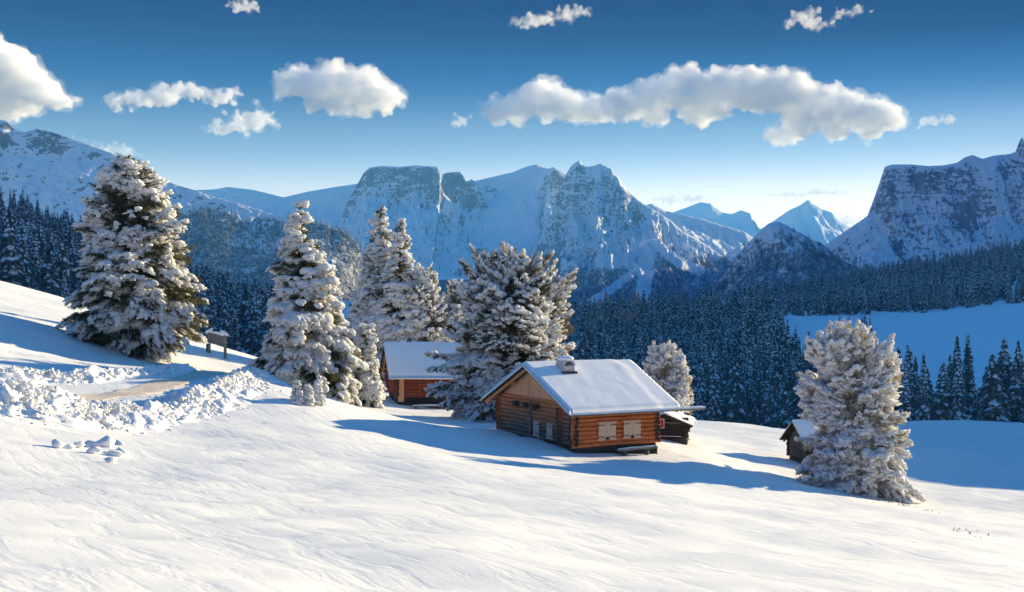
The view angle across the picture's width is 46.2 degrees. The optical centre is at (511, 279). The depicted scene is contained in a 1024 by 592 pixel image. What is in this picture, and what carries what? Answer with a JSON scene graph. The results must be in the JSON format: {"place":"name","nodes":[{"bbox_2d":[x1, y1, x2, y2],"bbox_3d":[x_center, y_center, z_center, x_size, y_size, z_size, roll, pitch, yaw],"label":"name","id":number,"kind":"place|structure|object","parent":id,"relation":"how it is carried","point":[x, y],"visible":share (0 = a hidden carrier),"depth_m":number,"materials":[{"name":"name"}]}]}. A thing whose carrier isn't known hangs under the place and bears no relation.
{"place":"outdoors","nodes":[
{"label":"outdoors","id":0,"kind":"place"},
{"bbox_2d":[76,370,227,401],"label":"path","id":1,"kind":"structure","parent":0,"point":[161,385],"depth_m":53.08,"materials":[{"name":"beige snow"}]},
{"bbox_2d":[0,120,362,300],"bbox_3d":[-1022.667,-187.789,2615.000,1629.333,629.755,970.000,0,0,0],"label":"mountain","id":2,"kind":"structure","parent":0,"point":[55,172],"depth_m":2510.46,"materials":[{"name":"white snow"}]},
{"bbox_2d":[339,165,477,279],"bbox_3d":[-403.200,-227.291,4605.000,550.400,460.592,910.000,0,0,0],"label":"mountain","id":3,"kind":"structure","parent":0,"point":[440,228],"depth_m":4689.81,"materials":[{"name":"grey stone"}]},
{"bbox_2d":[441,172,487,248],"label":"mountain","id":4,"kind":"structure","parent":0,"point":[466,198],"depth_m":4976.36,"materials":[{"name":"grey stone"}]},
{"bbox_2d":[196,165,752,293],"bbox_3d":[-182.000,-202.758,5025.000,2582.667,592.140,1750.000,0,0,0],"label":"mountain","id":5,"kind":"structure","parent":0,"point":[510,215],"depth_m":5094.57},
{"bbox_2d":[0,281,1023,591],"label":"snow field","id":6,"kind":"structure","parent":0,"point":[272,491],"depth_m":30.99,"materials":[{"name":"white snow"}]},
{"bbox_2d":[1,384,23,403],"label":"snow block","id":7,"kind":"object","parent":6,"relation":"on","point":[9,395],"depth_m":40.10,"materials":[{"name":"white snow"}]},
{"bbox_2d":[51,439,63,447],"bbox_3d":[-12.781,4.648,33.776,0.345,0.340,0.287,0,-5,-21],"label":"snow block","id":8,"kind":"object","parent":6,"relation":"on","point":[56,443],"depth_m":33.70,"materials":[{"name":"white snow"}]},
{"bbox_2d":[86,447,101,453],"bbox_3d":[-11.869,4.842,34.028,0.425,0.225,0.226,-16,4,-28],"label":"snow block","id":9,"kind":"object","parent":6,"relation":"on","point":[92,450],"depth_m":33.94,"materials":[{"name":"white snow"}]},
{"bbox_2d":[96,435,114,447],"bbox_3d":[-12.146,4.842,35.422,0.834,0.477,0.497,-4,-9,-8],"label":"snow block","id":10,"kind":"object","parent":6,"relation":"on","point":[106,441],"depth_m":35.31,"materials":[{"name":"white snow"}]},
{"bbox_2d":[105,450,122,456],"bbox_3d":[-11.374,4.971,34.265,0.557,0.211,0.258,0,0,1],"label":"snow block","id":11,"kind":"object","parent":6,"relation":"on","point":[115,453],"depth_m":34.16,"materials":[{"name":"white snow"}]},
{"bbox_2d":[53,152,209,362],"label":"snowy spruce","id":12,"kind":"object","parent":6,"relation":"on","point":[130,229],"visible":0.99,"depth_m":69.39,"materials":[{"name":"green plant"}]},
{"bbox_2d":[0,363,292,433],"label":"snow berm","id":13,"kind":"structure","parent":6,"relation":"on","point":[220,394],"depth_m":48.14,"materials":[{"name":"white snow"}]},
{"bbox_2d":[205,328,228,358],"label":"notice board","id":14,"kind":"object","parent":6,"relation":"on","point":[222,335],"visible":0.98,"depth_m":79.57,"materials":[{"name":"grey wood"}]},
{"bbox_2d":[290,380,303,404],"bbox_3d":[-9.752,5.216,54.476,0.716,1.326,0.857,0,0,19],"label":"sapling","id":15,"kind":"object","parent":6,"relation":"on","point":[296,397],"visible":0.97,"depth_m":54.33,"materials":[{"name":"white plant"}]},
{"bbox_2d":[248,200,368,406],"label":"snowy spruce","id":16,"kind":"object","parent":6,"relation":"on","point":[309,341],"visible":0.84,"depth_m":71.62,"materials":[{"name":"white plant"}]},
{"bbox_2d":[303,384,315,406],"bbox_3d":[-9.285,5.377,54.776,0.821,1.254,0.785,0,0,0],"label":"sapling","id":17,"kind":"object","parent":6,"relation":"on","point":[308,396],"visible":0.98,"depth_m":54.57,"materials":[{"name":"white plant"}]},
{"bbox_2d":[312,383,326,406],"bbox_3d":[-8.962,5.394,55.476,0.750,1.221,0.783,0,0,39],"label":"sapling","id":18,"kind":"object","parent":6,"relation":"on","point":[319,398],"visible":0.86,"depth_m":55.32,"materials":[{"name":"white plant"}]},
{"bbox_2d":[342,205,394,374],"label":"snowy spruce","id":19,"kind":"object","parent":6,"relation":"on","point":[373,263],"visible":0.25,"depth_m":90.98,"materials":[{"name":"white plant"}]},
{"bbox_2d":[354,323,386,408],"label":"snowy spruce","id":20,"kind":"object","parent":6,"relation":"on","point":[371,395],"visible":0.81,"depth_m":74.49,"materials":[{"name":"white plant"}]},
{"bbox_2d":[361,218,423,388],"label":"snowy spruce","id":21,"kind":"object","parent":6,"relation":"on","point":[390,326],"visible":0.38,"depth_m":88.73,"materials":[{"name":"white plant"}]},
{"bbox_2d":[378,342,466,408],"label":"log hut","id":22,"kind":"object","parent":6,"relation":"on","point":[403,366],"visible":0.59,"depth_m":80.53,"materials":[{"name":"wood"}]},
{"bbox_2d":[394,262,453,341],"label":"snowy pine","id":23,"kind":"object","parent":6,"relation":"on","point":[431,321],"visible":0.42,"depth_m":88.86,"materials":[{"name":"white plant"}]},
{"bbox_2d":[442,279,469,341],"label":"snowy pine","id":24,"kind":"object","parent":6,"relation":"on","point":[454,310],"visible":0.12,"depth_m":91.24,"materials":[{"name":"white plant"}]},
{"bbox_2d":[423,240,578,420],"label":"snowy pine","id":25,"kind":"object","parent":6,"relation":"on","point":[514,316],"visible":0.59,"depth_m":69.04,"materials":[{"name":"white plant"}]},
{"bbox_2d":[481,355,705,453],"bbox_3d":[3.971,6.621,60.548,8.001,5.824,8.395,0,0,-31],"label":"log hut","id":26,"kind":"object","parent":6,"relation":"on","point":[568,402],"visible":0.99,"depth_m":58.03,"materials":[{"name":"wood"}]},
{"bbox_2d":[615,445,657,455],"bbox_3d":[5.957,8.319,57.340,2.300,0.704,0.320,0,0,-31],"label":"plank bench","id":27,"kind":"object","parent":6,"relation":"on","point":[645,448],"visible":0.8,"depth_m":57.24,"materials":[{"name":"brown"}]},
{"bbox_2d":[642,339,696,439],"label":"snowy pine","id":28,"kind":"object","parent":6,"relation":"on","point":[666,369],"visible":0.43,"depth_m":71.24,"materials":[{"name":"white plant"}]},
{"bbox_2d":[660,411,694,444],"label":"log shed","id":29,"kind":"structure","parent":6,"relation":"on","point":[675,426],"depth_m":66.05,"materials":[{"name":"wood"}]},
{"bbox_2d":[779,419,821,463],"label":"log shed","id":30,"kind":"structure","parent":6,"relation":"on","point":[798,428],"depth_m":70.08,"materials":[{"name":"wood"}]},
{"bbox_2d":[793,319,926,504],"bbox_3d":[17.823,7.694,61.600,6.680,11.790,7.189,0,0,15],"label":"snowy pine","id":31,"kind":"object","parent":6,"relation":"on","point":[848,392],"visible":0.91,"depth_m":59.97,"materials":[{"name":"white plant"}]},
{"bbox_2d":[0,0,1023,228],"label":"sky","id":32,"kind":"structure","parent":0,"point":[763,109],"materials":[{"name":"blue"}]},
{"bbox_2d":[538,167,564,236],"bbox_3d":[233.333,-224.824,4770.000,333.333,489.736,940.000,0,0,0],"label":"mountain","id":33,"kind":"structure","parent":0,"point":[552,182],"depth_m":4946.25,"materials":[{"name":"grey stone"}]},
{"bbox_2d":[528,161,729,309],"bbox_3d":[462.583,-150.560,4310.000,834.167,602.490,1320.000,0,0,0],"label":"mountain","id":34,"kind":"structure","parent":0,"point":[602,216],"depth_m":4377.00,"materials":[{"name":"grey stone"}]},
{"bbox_2d":[241,253,1023,422],"bbox_3d":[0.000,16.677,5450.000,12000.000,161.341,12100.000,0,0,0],"label":"valley ground","id":35,"kind":"structure","parent":0,"point":[931,334],"depth_m":780.67,"materials":[{"name":"white snow"}]},
{"bbox_2d":[0,208,28,285],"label":"spruce","id":36,"kind":"object","parent":35,"relation":"on","point":[11,266],"visible":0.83,"depth_m":285.70,"materials":[{"name":"green plant"}]},
{"bbox_2d":[17,222,31,288],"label":"spruce","id":37,"kind":"object","parent":35,"relation":"on","point":[22,255],"visible":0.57,"depth_m":303.54,"materials":[{"name":"green plant"}]},
{"bbox_2d":[15,221,34,288],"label":"spruce","id":38,"kind":"object","parent":35,"relation":"on","point":[30,276],"visible":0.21,"depth_m":317.32,"materials":[{"name":"green plant"}]},
{"bbox_2d":[29,226,41,285],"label":"spruce","id":39,"kind":"object","parent":35,"relation":"on","point":[34,258],"visible":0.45,"depth_m":325.28,"materials":[{"name":"green plant"}]},
{"bbox_2d":[34,263,39,289],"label":"spruce","id":40,"kind":"object","parent":35,"relation":"on","point":[36,280],"visible":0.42,"depth_m":293.23,"materials":[{"name":"green plant"}]},
{"bbox_2d":[37,225,44,274],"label":"spruce","id":41,"kind":"object","parent":35,"relation":"on","point":[40,241],"visible":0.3,"depth_m":334.40,"materials":[{"name":"green plant"}]},
{"bbox_2d":[37,245,61,296],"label":"spruce","id":42,"kind":"object","parent":35,"relation":"on","point":[49,281],"visible":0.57,"depth_m":288.99,"materials":[{"name":"green plant"}]},
{"bbox_2d":[54,235,74,295],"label":"spruce","id":43,"kind":"object","parent":35,"relation":"on","point":[61,265],"visible":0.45,"depth_m":294.12,"materials":[{"name":"green plant"}]},
{"bbox_2d":[60,270,68,297],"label":"spruce","id":44,"kind":"object","parent":35,"relation":"on","point":[64,290],"visible":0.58,"depth_m":282.91,"materials":[{"name":"green plant"}]},
{"bbox_2d":[68,240,74,270],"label":"spruce","id":45,"kind":"object","parent":35,"relation":"on","point":[71,252],"visible":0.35,"depth_m":447.81,"materials":[{"name":"green plant"}]},
{"bbox_2d":[70,249,82,291],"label":"spruce","id":46,"kind":"object","parent":35,"relation":"on","point":[76,259],"visible":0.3,"depth_m":331.12,"materials":[{"name":"green plant"}]},
{"bbox_2d":[74,261,81,290],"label":"spruce","id":47,"kind":"object","parent":35,"relation":"on","point":[78,284],"visible":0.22,"depth_m":307.49,"materials":[{"name":"green plant"}]},
{"bbox_2d":[193,281,215,344],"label":"spruce","id":48,"kind":"object","parent":35,"relation":"on","point":[206,308],"visible":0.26,"depth_m":361.01,"materials":[{"name":"green plant"}]},
{"bbox_2d":[210,288,218,330],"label":"spruce","id":49,"kind":"object","parent":35,"relation":"on","point":[212,308],"visible":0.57,"depth_m":369.93,"materials":[{"name":"green plant"}]},
{"bbox_2d":[218,300,235,349],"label":"spruce","id":50,"kind":"object","parent":35,"relation":"on","point":[225,323],"visible":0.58,"depth_m":333.68,"materials":[{"name":"green plant"}]},
{"bbox_2d":[231,310,241,351],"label":"spruce","id":51,"kind":"object","parent":35,"relation":"on","point":[235,337],"visible":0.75,"depth_m":338.88,"materials":[{"name":"green plant"}]},
{"bbox_2d":[233,286,241,318],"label":"spruce","id":52,"kind":"object","parent":35,"relation":"on","point":[238,299],"visible":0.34,"depth_m":410.30,"materials":[{"name":"green plant"}]},
{"bbox_2d":[237,283,249,347],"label":"spruce","id":53,"kind":"object","parent":35,"relation":"on","point":[243,314],"visible":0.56,"depth_m":398.70,"materials":[{"name":"green plant"}]},
{"bbox_2d":[243,297,259,354],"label":"spruce","id":54,"kind":"object","parent":35,"relation":"on","point":[251,333],"visible":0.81,"depth_m":360.09,"materials":[{"name":"green plant"}]},
{"bbox_2d":[241,292,261,350],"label":"spruce","id":55,"kind":"object","parent":35,"relation":"on","point":[259,312],"visible":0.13,"depth_m":389.19,"materials":[{"name":"green plant"}]},
{"bbox_2d":[258,314,272,355],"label":"spruce","id":56,"kind":"object","parent":35,"relation":"on","point":[267,325],"visible":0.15,"depth_m":336.78,"materials":[{"name":"green plant"}]},
{"bbox_2d":[56,203,874,307],"bbox_3d":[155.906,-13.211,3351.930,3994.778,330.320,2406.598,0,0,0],"label":"forest","id":57,"kind":"object","parent":35,"relation":"on","point":[261,228],"visible":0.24,"depth_m":2534.25,"materials":[{"name":"green plant"}]},
{"bbox_2d":[0,186,1023,422],"bbox_3d":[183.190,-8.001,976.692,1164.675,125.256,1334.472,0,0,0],"label":"forest","id":58,"kind":"object","parent":35,"relation":"on","point":[920,286],"visible":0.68,"depth_m":900.88,"materials":[{"name":"green plant"}]},
{"bbox_2d":[576,341,588,359],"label":"spruce","id":59,"kind":"object","parent":35,"relation":"on","point":[582,354],"visible":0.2,"depth_m":395.48,"materials":[{"name":"green plant"}]},
{"bbox_2d":[602,342,613,358],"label":"spruce","id":60,"kind":"object","parent":35,"relation":"on","point":[607,346],"visible":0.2,"depth_m":481.03,"materials":[{"name":"green plant"}]},
{"bbox_2d":[616,333,629,357],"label":"spruce","id":61,"kind":"object","parent":35,"relation":"on","point":[623,342],"visible":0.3,"depth_m":543.74,"materials":[{"name":"green plant"}]},
{"bbox_2d":[636,338,643,369],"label":"spruce","id":62,"kind":"object","parent":35,"relation":"on","point":[639,356],"visible":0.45,"depth_m":481.44,"materials":[{"name":"green plant"}]},
{"bbox_2d":[688,362,697,416],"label":"spruce","id":63,"kind":"object","parent":35,"relation":"on","point":[693,372],"visible":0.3,"depth_m":409.45,"materials":[{"name":"green plant"}]},
{"bbox_2d":[694,352,707,420],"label":"spruce","id":64,"kind":"object","parent":35,"relation":"on","point":[700,399],"visible":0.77,"depth_m":386.42,"materials":[{"name":"green plant"}]},
{"bbox_2d":[704,364,724,421],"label":"spruce","id":65,"kind":"object","parent":35,"relation":"on","point":[714,412],"visible":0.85,"depth_m":385.82,"materials":[{"name":"green plant"}]},
{"bbox_2d":[704,353,725,421],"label":"spruce","id":66,"kind":"object","parent":35,"relation":"on","point":[712,360],"visible":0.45,"depth_m":390.44,"materials":[{"name":"green plant"}]},
{"bbox_2d":[709,335,722,384],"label":"spruce","id":67,"kind":"object","parent":35,"relation":"on","point":[714,340],"visible":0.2,"depth_m":537.14,"materials":[{"name":"green plant"}]},
{"bbox_2d":[720,364,729,395],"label":"spruce","id":68,"kind":"object","parent":35,"relation":"on","point":[725,379],"visible":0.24,"depth_m":428.90,"materials":[{"name":"green plant"}]},
{"bbox_2d":[721,337,730,378],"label":"spruce","id":69,"kind":"object","parent":35,"relation":"on","point":[724,348],"visible":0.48,"depth_m":549.49,"materials":[{"name":"green plant"}]},
{"bbox_2d":[723,359,750,423],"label":"spruce","id":70,"kind":"object","parent":35,"relation":"on","point":[735,406],"visible":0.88,"depth_m":387.90,"materials":[{"name":"green plant"}]},
{"bbox_2d":[736,346,743,371],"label":"spruce","id":71,"kind":"object","parent":35,"relation":"on","point":[739,357],"visible":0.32,"depth_m":500.19,"materials":[{"name":"green plant"}]},
{"bbox_2d":[739,332,747,363],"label":"spruce","id":72,"kind":"object","parent":35,"relation":"on","point":[744,350],"visible":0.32,"depth_m":557.59,"materials":[{"name":"green plant"}]},
{"bbox_2d":[741,356,745,385],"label":"spruce","id":73,"kind":"object","parent":35,"relation":"on","point":[743,368],"visible":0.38,"depth_m":468.88,"materials":[{"name":"green plant"}]},
{"bbox_2d":[738,370,750,423],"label":"spruce","id":74,"kind":"object","parent":35,"relation":"on","point":[746,411],"visible":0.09,"depth_m":404.07,"materials":[{"name":"green plant"}]},
{"bbox_2d":[736,320,753,353],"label":"spruce","id":75,"kind":"object","parent":35,"relation":"on","point":[746,331],"visible":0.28,"depth_m":607.24,"materials":[{"name":"green plant"}]},
{"bbox_2d":[743,347,753,393],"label":"spruce","id":76,"kind":"object","parent":35,"relation":"on","point":[749,368],"visible":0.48,"depth_m":442.94,"materials":[{"name":"green plant"}]},
{"bbox_2d":[745,372,757,418],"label":"spruce","id":77,"kind":"object","parent":35,"relation":"on","point":[749,389],"visible":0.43,"depth_m":421.47,"materials":[{"name":"green plant"}]},
{"bbox_2d":[750,337,756,381],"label":"spruce","id":78,"kind":"object","parent":35,"relation":"on","point":[752,353],"visible":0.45,"depth_m":481.97,"materials":[{"name":"green plant"}]},
{"bbox_2d":[748,378,759,424],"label":"spruce","id":79,"kind":"object","parent":35,"relation":"on","point":[753,414],"visible":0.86,"depth_m":400.96,"materials":[{"name":"green plant"}]},
{"bbox_2d":[755,363,763,398],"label":"spruce","id":80,"kind":"object","parent":35,"relation":"on","point":[759,373],"visible":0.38,"depth_m":447.16,"materials":[{"name":"green plant"}]},
{"bbox_2d":[756,330,763,365],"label":"spruce","id":81,"kind":"object","parent":35,"relation":"on","point":[760,347],"visible":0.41,"depth_m":546.97,"materials":[{"name":"green plant"}]},
{"bbox_2d":[758,379,769,425],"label":"spruce","id":82,"kind":"object","parent":35,"relation":"on","point":[764,407],"visible":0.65,"depth_m":391.23,"materials":[{"name":"green plant"}]},
{"bbox_2d":[757,364,771,422],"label":"spruce","id":83,"kind":"object","parent":35,"relation":"on","point":[765,375],"visible":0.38,"depth_m":413.26,"materials":[{"name":"green plant"}]},
{"bbox_2d":[762,335,771,365],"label":"spruce","id":84,"kind":"object","parent":35,"relation":"on","point":[768,346],"visible":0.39,"depth_m":541.51,"materials":[{"name":"green plant"}]},
{"bbox_2d":[765,370,779,427],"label":"spruce","id":85,"kind":"object","parent":35,"relation":"on","point":[773,409],"visible":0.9,"depth_m":385.23,"materials":[{"name":"green plant"}]},
{"bbox_2d":[767,337,777,373],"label":"spruce","id":86,"kind":"object","parent":35,"relation":"on","point":[774,349],"visible":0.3,"depth_m":467.95,"materials":[{"name":"green plant"}]},
{"bbox_2d":[771,351,789,397],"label":"spruce","id":87,"kind":"object","parent":35,"relation":"on","point":[777,360],"visible":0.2,"depth_m":440.31,"materials":[{"name":"green plant"}]},
{"bbox_2d":[776,358,789,395],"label":"spruce","id":88,"kind":"object","parent":35,"relation":"on","point":[781,376],"visible":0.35,"depth_m":418.56,"materials":[{"name":"green plant"}]},
{"bbox_2d":[773,377,794,428],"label":"spruce","id":89,"kind":"object","parent":35,"relation":"on","point":[784,418],"visible":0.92,"depth_m":377.17,"materials":[{"name":"green plant"}]},
{"bbox_2d":[786,352,797,394],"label":"spruce","id":90,"kind":"object","parent":35,"relation":"on","point":[792,369],"visible":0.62,"depth_m":457.47,"materials":[{"name":"green plant"}]},
{"bbox_2d":[789,366,801,418],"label":"spruce","id":91,"kind":"object","parent":35,"relation":"on","point":[795,398],"visible":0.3,"depth_m":391.67,"materials":[{"name":"green plant"}]},
{"bbox_2d":[894,347,903,412],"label":"spruce","id":92,"kind":"object","parent":35,"relation":"on","point":[902,371],"visible":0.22,"depth_m":366.63,"materials":[{"name":"green plant"}]},
{"bbox_2d":[898,361,913,420],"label":"spruce","id":93,"kind":"object","parent":35,"relation":"on","point":[905,406],"visible":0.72,"depth_m":335.75,"materials":[{"name":"green plant"}]},
{"bbox_2d":[900,349,918,420],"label":"spruce","id":94,"kind":"object","parent":35,"relation":"on","point":[911,363],"visible":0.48,"depth_m":346.03,"materials":[{"name":"green plant"}]},
{"bbox_2d":[908,368,915,416],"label":"spruce","id":95,"kind":"object","parent":35,"relation":"on","point":[911,384],"visible":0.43,"depth_m":345.37,"materials":[{"name":"green plant"}]},
{"bbox_2d":[914,353,931,420],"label":"spruce","id":96,"kind":"object","parent":35,"relation":"on","point":[923,410],"visible":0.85,"depth_m":337.10,"materials":[{"name":"green plant"}]},
{"bbox_2d":[930,362,954,419],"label":"spruce","id":97,"kind":"object","parent":35,"relation":"on","point":[941,408],"visible":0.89,"depth_m":339.92,"materials":[{"name":"green plant"}]},
{"bbox_2d":[946,354,952,383],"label":"spruce","id":98,"kind":"object","parent":35,"relation":"on","point":[949,369],"visible":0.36,"depth_m":381.15,"materials":[{"name":"green plant"}]},
{"bbox_2d":[947,359,969,419],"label":"spruce","id":99,"kind":"object","parent":35,"relation":"on","point":[959,404],"visible":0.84,"depth_m":338.50,"materials":[{"name":"green plant"}]},
{"bbox_2d":[950,336,968,408],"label":"spruce","id":100,"kind":"object","parent":35,"relation":"on","point":[957,355],"visible":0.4,"depth_m":375.92,"materials":[{"name":"green plant"}]},
{"bbox_2d":[962,334,977,406],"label":"spruce","id":101,"kind":"object","parent":35,"relation":"on","point":[968,367],"visible":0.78,"depth_m":382.22,"materials":[{"name":"green plant"}]},
{"bbox_2d":[973,354,1009,421],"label":"spruce","id":102,"kind":"object","parent":35,"relation":"on","point":[994,403],"visible":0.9,"depth_m":334.67,"materials":[{"name":"green plant"}]},
{"bbox_2d":[996,338,1012,407],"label":"spruce","id":103,"kind":"object","parent":35,"relation":"on","point":[1004,362],"visible":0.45,"depth_m":367.12,"materials":[{"name":"green plant"}]},
{"bbox_2d":[1007,340,1023,415],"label":"spruce","id":104,"kind":"object","parent":35,"relation":"on","point":[1020,354],"visible":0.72,"depth_m":355.15,"materials":[{"name":"green plant"}]},
{"bbox_2d":[1008,347,1023,421],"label":"spruce","id":105,"kind":"object","parent":35,"relation":"on","point":[1016,401],"visible":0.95,"depth_m":352.69,"materials":[{"name":"green plant"}]},
{"bbox_2d":[673,202,760,236],"bbox_3d":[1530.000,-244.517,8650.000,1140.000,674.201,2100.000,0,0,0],"label":"mountain","id":106,"kind":"structure","parent":0,"point":[744,221],"depth_m":8928.48,"materials":[{"name":"snow"}]},
{"bbox_2d":[708,221,862,300],"bbox_3d":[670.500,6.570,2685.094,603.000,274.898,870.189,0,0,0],"label":"mountain","id":107,"kind":"structure","parent":0,"point":[765,235],"depth_m":2667.24,"materials":[{"name":"white snow"}]},
{"bbox_2d":[763,200,850,245],"bbox_3d":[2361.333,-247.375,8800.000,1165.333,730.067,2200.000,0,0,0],"label":"mountain","id":108,"kind":"structure","parent":0,"point":[811,220],"depth_m":9076.43,"materials":[{"name":"white snow"}]},
{"bbox_2d":[825,138,1023,269],"bbox_3d":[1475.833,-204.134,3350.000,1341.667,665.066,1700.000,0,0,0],"label":"mountain","id":109,"kind":"structure","parent":0,"point":[938,211],"depth_m":3428.75,"materials":[{"name":"grey stone"}]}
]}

